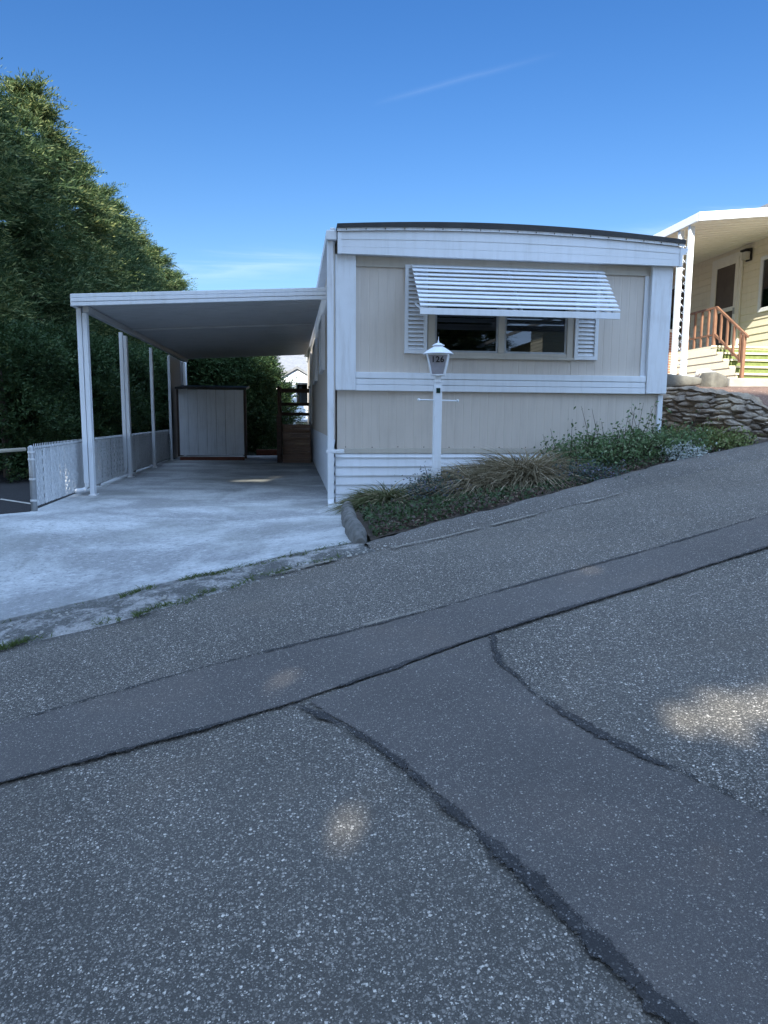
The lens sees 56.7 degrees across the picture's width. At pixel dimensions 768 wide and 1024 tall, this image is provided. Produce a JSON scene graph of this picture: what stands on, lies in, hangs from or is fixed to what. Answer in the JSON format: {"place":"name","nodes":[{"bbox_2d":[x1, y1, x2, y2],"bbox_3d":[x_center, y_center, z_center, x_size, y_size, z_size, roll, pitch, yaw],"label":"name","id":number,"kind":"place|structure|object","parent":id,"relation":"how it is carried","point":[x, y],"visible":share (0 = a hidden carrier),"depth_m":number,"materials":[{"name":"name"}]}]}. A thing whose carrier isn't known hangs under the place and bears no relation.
{"place":"outdoors","nodes":[
{"label":"outdoors","id":0,"kind":"place"},
{"bbox_2d":[0,448,25,452],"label":"barrier rail","id":1,"kind":"object","parent":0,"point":[12,450],"visible":1,"depth_m":7.62,"materials":[{"name":"white metal"}]},
{"bbox_2d":[0,456,166,513],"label":"parking lot","id":2,"kind":"structure","parent":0,"point":[17,490],"depth_m":10.34,"materials":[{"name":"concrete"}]},
{"bbox_2d":[0,499,30,503],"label":"parking line","id":3,"kind":"object","parent":2,"relation":"on","point":[15,501],"visible":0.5,"depth_m":9.54,"materials":[{"name":"paint"}]},
{"bbox_2d":[27,429,169,510],"bbox_3d":[-4.703,-0.989,12.969,0.112,0.882,10.314,-1,8,-9],"label":"chain link fence","id":4,"kind":"object","parent":2,"relation":"on","point":[60,472],"visible":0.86,"depth_m":9.62,"materials":[{"name":"metal"}]},
{"bbox_2d":[0,455,351,623],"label":"driveway","id":5,"kind":"structure","parent":0,"point":[166,522],"depth_m":6.89,"materials":[{"name":"concrete"}]},
{"bbox_2d":[70,287,325,495],"bbox_3d":[-3.293,-2.406,15.189,3.580,2.918,11.769,-1,7,-7],"label":"carport","id":6,"kind":"object","parent":5,"relation":"on","point":[185,326],"visible":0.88,"depth_m":11.25,"materials":[{"name":"white paint"}]},
{"bbox_2d":[174,385,249,459],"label":"storage shed","id":7,"kind":"structure","parent":5,"relation":"on","point":[211,422],"depth_m":17.69,"materials":[{"name":"light grey painted panels"},{"name":"dark brown trim"}]},
{"bbox_2d":[277,386,311,462],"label":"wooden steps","id":8,"kind":"structure","parent":5,"relation":"on","point":[294,443],"depth_m":17.54,"materials":[{"name":"brown wood"}]},
{"bbox_2d":[341,498,354,513],"bbox_3d":[-0.395,-0.047,7.833,0.160,0.183,0.829,0,7,-3],"label":"concrete edging","id":9,"kind":"object","parent":5,"relation":"on","point":[346,504],"visible":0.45,"depth_m":7.57,"materials":[{"name":"grey concrete"}]},
{"bbox_2d":[341,506,356,527],"bbox_3d":[-0.340,0.046,6.988,0.171,0.173,0.820,-1,7,-7],"label":"concrete edging","id":10,"kind":"object","parent":5,"relation":"on","point":[348,513],"visible":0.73,"depth_m":6.79,"materials":[{"name":"grey concrete"}]},
{"bbox_2d":[345,517,366,543],"bbox_3d":[-0.246,0.152,6.155,0.163,0.174,0.810,-1,7,-7],"label":"concrete edging","id":11,"kind":"object","parent":5,"relation":"on","point":[355,531],"visible":0.92,"depth_m":5.88,"materials":[{"name":"grey concrete"}]},
{"bbox_2d":[31,437,553,541],"bbox_3d":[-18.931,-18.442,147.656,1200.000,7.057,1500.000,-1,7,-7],"label":"ground","id":12,"kind":"structure","parent":0,"point":[254,454],"depth_m":7.47,"materials":[{"name":"brown soil"}]},
{"bbox_2d":[0,112,66,464],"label":"conifer tree","id":13,"kind":"object","parent":12,"relation":"on","point":[8,303],"visible":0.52,"depth_m":15.93,"materials":[{"name":"green plant"}]},
{"bbox_2d":[0,313,81,482],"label":"hedge shrub","id":14,"kind":"object","parent":12,"relation":"on","point":[45,393],"visible":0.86,"depth_m":12.78,"materials":[{"name":"green plant"}]},
{"bbox_2d":[0,57,132,440],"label":"conifer tree","id":15,"kind":"object","parent":12,"relation":"on","point":[31,255],"visible":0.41,"depth_m":19.32,"materials":[{"name":"green plant"}]},
{"bbox_2d":[0,318,149,468],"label":"hedge shrub","id":16,"kind":"object","parent":12,"relation":"on","point":[101,364],"visible":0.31,"depth_m":15.16,"materials":[{"name":"green plant"}]},
{"bbox_2d":[0,67,165,354],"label":"conifer tree","id":17,"kind":"object","parent":12,"relation":"on","point":[42,114],"visible":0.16,"depth_m":22.62,"materials":[{"name":"green plant"}]},
{"bbox_2d":[1,137,173,439],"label":"conifer tree","id":18,"kind":"object","parent":12,"relation":"on","point":[116,245],"visible":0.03,"depth_m":27.76,"materials":[{"name":"green plant"}]},
{"bbox_2d":[28,329,174,462],"bbox_3d":[-7.141,-2.800,17.806,3.806,3.548,3.632,2,8,11],"label":"hedge shrub","id":19,"kind":"object","parent":12,"relation":"on","point":[136,358],"visible":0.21,"depth_m":17.56,"materials":[{"name":"green plant"}]},
{"bbox_2d":[46,179,170,333],"bbox_3d":[-12.743,-8.902,32.375,8.682,12.068,8.748,-4,9,-29],"label":"conifer tree","id":20,"kind":"object","parent":12,"relation":"on","point":[147,277],"visible":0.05,"depth_m":31.66,"materials":[{"name":"green plant"}]},
{"bbox_2d":[73,338,169,457],"bbox_3d":[-7.208,-3.100,20.050,3.872,3.570,3.889,-6,10,-42],"label":"hedge shrub","id":21,"kind":"object","parent":12,"relation":"on","point":[160,385],"visible":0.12,"depth_m":19.72,"materials":[{"name":"green plant"}]},
{"bbox_2d":[117,344,169,430],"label":"hedge shrub","id":22,"kind":"object","parent":12,"relation":"on","point":[160,354],"visible":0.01,"depth_m":22.06,"materials":[{"name":"green plant"}]},
{"bbox_2d":[127,214,177,290],"bbox_3d":[-12.942,-9.375,37.132,9.457,11.799,8.956,2,8,9],"label":"conifer tree","id":23,"kind":"object","parent":12,"relation":"on","point":[151,251],"depth_m":36.77,"materials":[{"name":"green plant"}]},
{"bbox_2d":[147,240,197,290],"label":"conifer tree","id":24,"kind":"object","parent":12,"relation":"on","point":[166,258],"visible":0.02,"depth_m":42.35,"materials":[{"name":"green plant"}]},
{"bbox_2d":[164,267,196,290],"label":"conifer tree","id":25,"kind":"object","parent":12,"relation":"on","point":[181,276],"depth_m":49.56,"materials":[{"name":"green plant"}]},
{"bbox_2d":[162,355,272,453],"bbox_3d":[-5.645,-3.646,22.643,4.404,4.060,4.423,0,7,-1],"label":"hedge shrub","id":26,"kind":"object","parent":12,"relation":"on","point":[204,380],"visible":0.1,"depth_m":21.45,"materials":[{"name":"green plant"}]},
{"bbox_2d":[187,356,304,455],"bbox_3d":[-4.590,-3.496,22.308,4.111,3.832,3.922,-6,10,-39],"label":"hedge shrub","id":27,"kind":"object","parent":12,"relation":"on","point":[267,368],"visible":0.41,"depth_m":21.50,"materials":[{"name":"green plant"}]},
{"bbox_2d":[187,356,304,453],"bbox_3d":[-5.256,-4.237,25.515,4.956,4.550,4.935,2,8,14],"label":"hedge shrub","id":28,"kind":"object","parent":12,"relation":"on","point":[283,381],"visible":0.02,"depth_m":24.88,"materials":[{"name":"green plant"}]},
{"bbox_2d":[256,450,276,454],"bbox_3d":[-3.361,-1.719,20.501,0.630,0.160,0.120,-1,7,-7],"label":"garden timber","id":29,"kind":"object","parent":12,"relation":"on","point":[266,452],"visible":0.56,"depth_m":20.44,"materials":[{"name":"brown wood"}]},
{"bbox_2d":[274,355,307,433],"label":"white house","id":30,"kind":"structure","parent":12,"relation":"on","point":[294,366],"depth_m":40.10,"materials":[{"name":"paint"}]},
{"bbox_2d":[295,383,306,402],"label":"window","id":31,"kind":"structure","parent":30,"relation":"in","point":[302,398],"depth_m":40.14,"materials":[{"name":"black glass"}]},
{"bbox_2d":[306,357,307,402],"bbox_3d":[-2.807,-4.063,26.558,0.200,3.650,0.160,-1,7,-7],"label":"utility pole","id":32,"kind":"object","parent":12,"relation":"on","point":[307,376],"visible":0.13,"depth_m":26.40,"materials":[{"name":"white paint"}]},
{"bbox_2d":[304,222,687,506],"bbox_3d":[0.546,-2.655,15.973,4.382,3.357,16.232,-1,7,-7],"label":"mobile home","id":33,"kind":"object","parent":12,"relation":"on","point":[539,331],"visible":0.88,"depth_m":8.51,"materials":[{"name":"beige painted siding"},{"name":"white paint"},{"name":"white vinyl"}]},
{"bbox_2d":[308,353,311,423],"bbox_3d":[-1.930,-3.192,18.498,0.103,1.780,0.800,-1,7,-7],"label":"door","id":34,"kind":"structure","parent":33,"relation":"in","point":[310,386],"depth_m":18.11,"materials":[{"name":"white paint"}]},
{"bbox_2d":[312,339,317,384],"bbox_3d":[-1.452,-3.137,15.008,0.070,0.820,1.800,-1,7,-7],"label":"side window","id":35,"kind":"structure","parent":33,"relation":"in","point":[315,345],"depth_m":14.26,"materials":[{"name":"grey glass"}]},
{"bbox_2d":[318,315,324,373],"bbox_3d":[-0.998,-2.672,11.467,0.070,0.820,1.200,-1,7,-7],"label":"side window","id":36,"kind":"structure","parent":33,"relation":"in","point":[321,326],"depth_m":10.91,"materials":[{"name":"grey glass"}]},
{"bbox_2d":[426,301,573,360],"bbox_3d":[1.405,-2.174,8.537,1.830,0.677,0.100,-1,7,-7],"label":"window","id":37,"kind":"structure","parent":33,"relation":"in","point":[467,337],"depth_m":8.54,"materials":[{"name":"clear glass"}]},
{"bbox_2d":[355,439,767,540],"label":"planting bed","id":38,"kind":"object","parent":12,"relation":"on","point":[365,524],"visible":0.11,"depth_m":6.73,"materials":[{"name":"plant"}]},
{"bbox_2d":[321,479,420,518],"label":"grass clump","id":39,"kind":"object","parent":38,"relation":"on","point":[373,495],"visible":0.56,"depth_m":7.71,"materials":[{"name":"green plant"}]},
{"bbox_2d":[391,465,475,501],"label":"leafy shrub","id":40,"kind":"object","parent":38,"relation":"on","point":[429,490],"visible":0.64,"depth_m":7.48,"materials":[{"name":"green plant"}]},
{"bbox_2d":[417,337,458,482],"bbox_3d":[0.587,-0.984,7.775,0.342,1.821,0.342,6,9,37],"label":"lamp post","id":41,"kind":"object","parent":38,"relation":"on","point":[438,354],"visible":0.98,"depth_m":7.70,"materials":[{"name":"white metal"}]},
{"bbox_2d":[387,457,551,506],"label":"grass clump","id":42,"kind":"object","parent":38,"relation":"on","point":[468,479],"visible":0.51,"depth_m":7.48,"materials":[{"name":"green plant"}]},
{"bbox_2d":[414,441,608,513],"bbox_3d":[1.511,-0.397,7.914,2.834,0.839,2.786,-1,7,-7],"label":"grass clump","id":43,"kind":"object","parent":38,"relation":"on","point":[542,468],"visible":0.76,"depth_m":7.51,"materials":[{"name":"green plant"}]},
{"bbox_2d":[355,435,757,536],"bbox_3d":[2.201,-0.372,7.458,5.000,0.849,2.866,-1,7,-7],"label":"ground cover","id":44,"kind":"object","parent":38,"relation":"on","point":[375,515],"visible":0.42,"depth_m":6.88,"materials":[{"name":"green plant"}]},
{"bbox_2d":[521,419,629,469],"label":"leafy shrub","id":45,"kind":"object","parent":38,"relation":"on","point":[576,453],"visible":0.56,"depth_m":8.03,"materials":[{"name":"green plant"}]},
{"bbox_2d":[535,449,639,483],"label":"leafy shrub","id":46,"kind":"object","parent":38,"relation":"on","point":[589,471],"visible":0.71,"depth_m":7.33,"materials":[{"name":"green plant"}]},
{"bbox_2d":[559,401,686,465],"bbox_3d":[2.721,-0.891,8.291,1.498,0.797,1.314,-1,7,-7],"label":"leafy shrub","id":47,"kind":"object","parent":38,"relation":"on","point":[632,449],"visible":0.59,"depth_m":8.12,"materials":[{"name":"green plant"}]},
{"bbox_2d":[616,404,720,456],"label":"leafy shrub","id":48,"kind":"object","parent":38,"relation":"on","point":[685,439],"visible":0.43,"depth_m":8.25,"materials":[{"name":"green plant"}]},
{"bbox_2d":[651,438,719,459],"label":"leafy shrub","id":49,"kind":"object","parent":38,"relation":"on","point":[684,455],"visible":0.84,"depth_m":8.01,"materials":[{"name":"green plant"}]},
{"bbox_2d":[654,417,763,450],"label":"leafy shrub","id":50,"kind":"object","parent":38,"relation":"on","point":[715,438],"visible":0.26,"depth_m":8.53,"materials":[{"name":"green plant"}]},
{"bbox_2d":[705,421,760,450],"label":"leafy shrub","id":51,"kind":"object","parent":38,"relation":"on","point":[732,441],"visible":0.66,"depth_m":8.49,"materials":[{"name":"green plant"}]},
{"bbox_2d":[653,204,767,378],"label":"neighbour house","id":52,"kind":"structure","parent":12,"relation":"on","point":[719,314],"depth_m":13.31,"materials":[{"name":"beige"}]},
{"bbox_2d":[670,282,684,337],"bbox_3d":[6.632,-4.692,16.959,0.040,1.210,2.100,-1,7,-7],"label":"window","id":53,"kind":"structure","parent":52,"relation":"in","point":[683,286],"depth_m":16.36,"materials":[{"name":"black glass"}]},
{"bbox_2d":[709,256,739,345],"bbox_3d":[6.931,-4.164,14.515,0.068,1.860,0.840,-1,7,-7],"label":"screen door","id":54,"kind":"structure","parent":52,"relation":"in","point":[726,273],"depth_m":14.46,"materials":[{"name":"white metal"}]},
{"bbox_2d":[757,255,767,312],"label":"window","id":55,"kind":"structure","parent":52,"relation":"in","point":[762,305],"depth_m":13.30,"materials":[{"name":"white paint"}]},
{"bbox_2d":[661,386,767,442],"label":"rock wall","id":56,"kind":"structure","parent":12,"relation":"on","point":[733,410],"depth_m":9.60,"materials":[{"name":"grey stone"}]},
{"bbox_2d":[0,457,767,1023],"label":"road","id":57,"kind":"structure","parent":0,"point":[290,863],"depth_m":2.49,"materials":[{"name":"grey asphalt"}]},
{"bbox_2d":[0,543,374,647],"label":"gutter","id":58,"kind":"object","parent":57,"relation":"on","point":[46,622],"visible":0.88,"depth_m":4.86,"materials":[{"name":"concrete"}]},
{"bbox_2d":[0,541,346,649],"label":"grass","id":59,"kind":"structure","parent":58,"relation":"on","point":[16,641],"depth_m":4.96,"materials":[{"name":"green plant"}]},
{"bbox_2d":[1,543,407,638],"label":"concrete crumbs","id":60,"kind":"object","parent":58,"relation":"on","point":[164,597],"visible":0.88,"depth_m":4.89,"materials":[{"name":"grey concrete"}]},
{"bbox_2d":[269,558,335,575],"bbox_3d":[-0.604,0.409,5.316,0.556,0.075,0.077,-4,9,-31],"label":"grit strip","id":61,"kind":"object","parent":57,"relation":"on","point":[305,566],"visible":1,"depth_m":5.32,"materials":[{"name":"grey gravel"}]},
{"bbox_2d":[0,515,767,780],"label":"road patch","id":62,"kind":"object","parent":57,"relation":"on","point":[150,712],"visible":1,"depth_m":3.58,"materials":[{"name":"grey asphalt"}]},
{"bbox_2d":[0,545,767,781],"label":"tar seam","id":63,"kind":"object","parent":62,"relation":"on","point":[401,664],"visible":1,"depth_m":3.44,"materials":[{"name":"black asphalt"}]},
{"bbox_2d":[25,518,753,716],"bbox_3d":[0.436,0.533,4.317,28.000,3.529,0.142,-3,8,-27],"label":"tar seam","id":64,"kind":"object","parent":57,"relation":"on","point":[273,649],"visible":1,"depth_m":4.05,"materials":[{"name":"black asphalt"}]},
{"bbox_2d":[363,608,425,624],"bbox_3d":[0.062,0.607,4.134,0.403,0.052,0.075,-3,8,-24],"label":"grit strip","id":65,"kind":"object","parent":57,"relation":"on","point":[376,621],"visible":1,"depth_m":4.13,"materials":[{"name":"grey gravel"}]},
{"bbox_2d":[391,527,479,547],"bbox_3d":[0.437,0.206,5.787,0.851,0.110,0.094,-3,8,-27],"label":"grit strip","id":66,"kind":"object","parent":57,"relation":"on","point":[438,537],"visible":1,"depth_m":5.79,"materials":[{"name":"grey gravel"}]},
{"bbox_2d":[294,704,697,1023],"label":"tar seam","id":67,"kind":"object","parent":57,"relation":"on","point":[602,947],"visible":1,"depth_m":1.88,"materials":[{"name":"black asphalt"}]},
{"bbox_2d":[491,513,538,524],"bbox_3d":[1.139,0.059,6.177,0.537,0.068,0.076,-4,9,-32],"label":"grit strip","id":68,"kind":"object","parent":57,"relation":"on","point":[512,519],"visible":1,"depth_m":6.15,"materials":[{"name":"grey gravel"}]},
{"bbox_2d":[309,636,767,1023],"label":"road patch","id":69,"kind":"object","parent":57,"relation":"on","point":[657,874],"visible":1,"depth_m":2.25,"materials":[{"name":"grey asphalt"}]},
{"bbox_2d":[488,633,765,812],"bbox_3d":[2.087,1.234,0.414,0.326,0.292,7.493,-3,8,-26],"label":"tar seam","id":70,"kind":"object","parent":69,"relation":"on","point":[590,727],"visible":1,"depth_m":2.77,"materials":[{"name":"black asphalt"}]},
{"bbox_2d":[364,442,767,550],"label":"kerb","id":71,"kind":"structure","parent":57,"relation":"on","point":[618,484],"depth_m":6.76,"materials":[{"name":"concrete"}]},
{"bbox_2d":[584,492,621,501],"bbox_3d":[2.062,-0.139,6.694,0.505,0.069,0.074,-4,9,-30],"label":"grit strip","id":72,"kind":"object","parent":57,"relation":"on","point":[602,497],"visible":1,"depth_m":6.66,"materials":[{"name":"grey gravel"}]},
{"bbox_2d":[0,0,767,290],"label":"sky","id":73,"kind":"structure","parent":0,"point":[243,132],"materials":[{"name":"blue"}]},
{"bbox_2d":[696,385,767,406],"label":"terrace","id":74,"kind":"structure","parent":0,"point":[761,392],"depth_m":10.32,"materials":[{"name":"concrete"}]},
{"bbox_2d":[667,374,701,386],"bbox_3d":[4.492,-2.012,10.946,0.723,0.207,0.450,-1,7,-7],"label":"boulder","id":75,"kind":"object","parent":74,"relation":"on","point":[674,380],"visible":0.6,"depth_m":10.74,"materials":[{"name":"grey stone"}]},
{"bbox_2d":[700,372,727,386],"bbox_3d":[5.125,-2.016,11.071,0.347,0.311,0.329,-2,8,-21],"label":"boulder","id":76,"kind":"object","parent":74,"relation":"on","point":[712,379],"visible":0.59,"depth_m":10.93,"materials":[{"name":"grey stone"}]},
{"bbox_2d":[728,378,767,386],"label":"terrace kerb","id":77,"kind":"structure","parent":74,"relation":"on","point":[744,382],"depth_m":11.27,"materials":[{"name":"concrete"}]}
]}

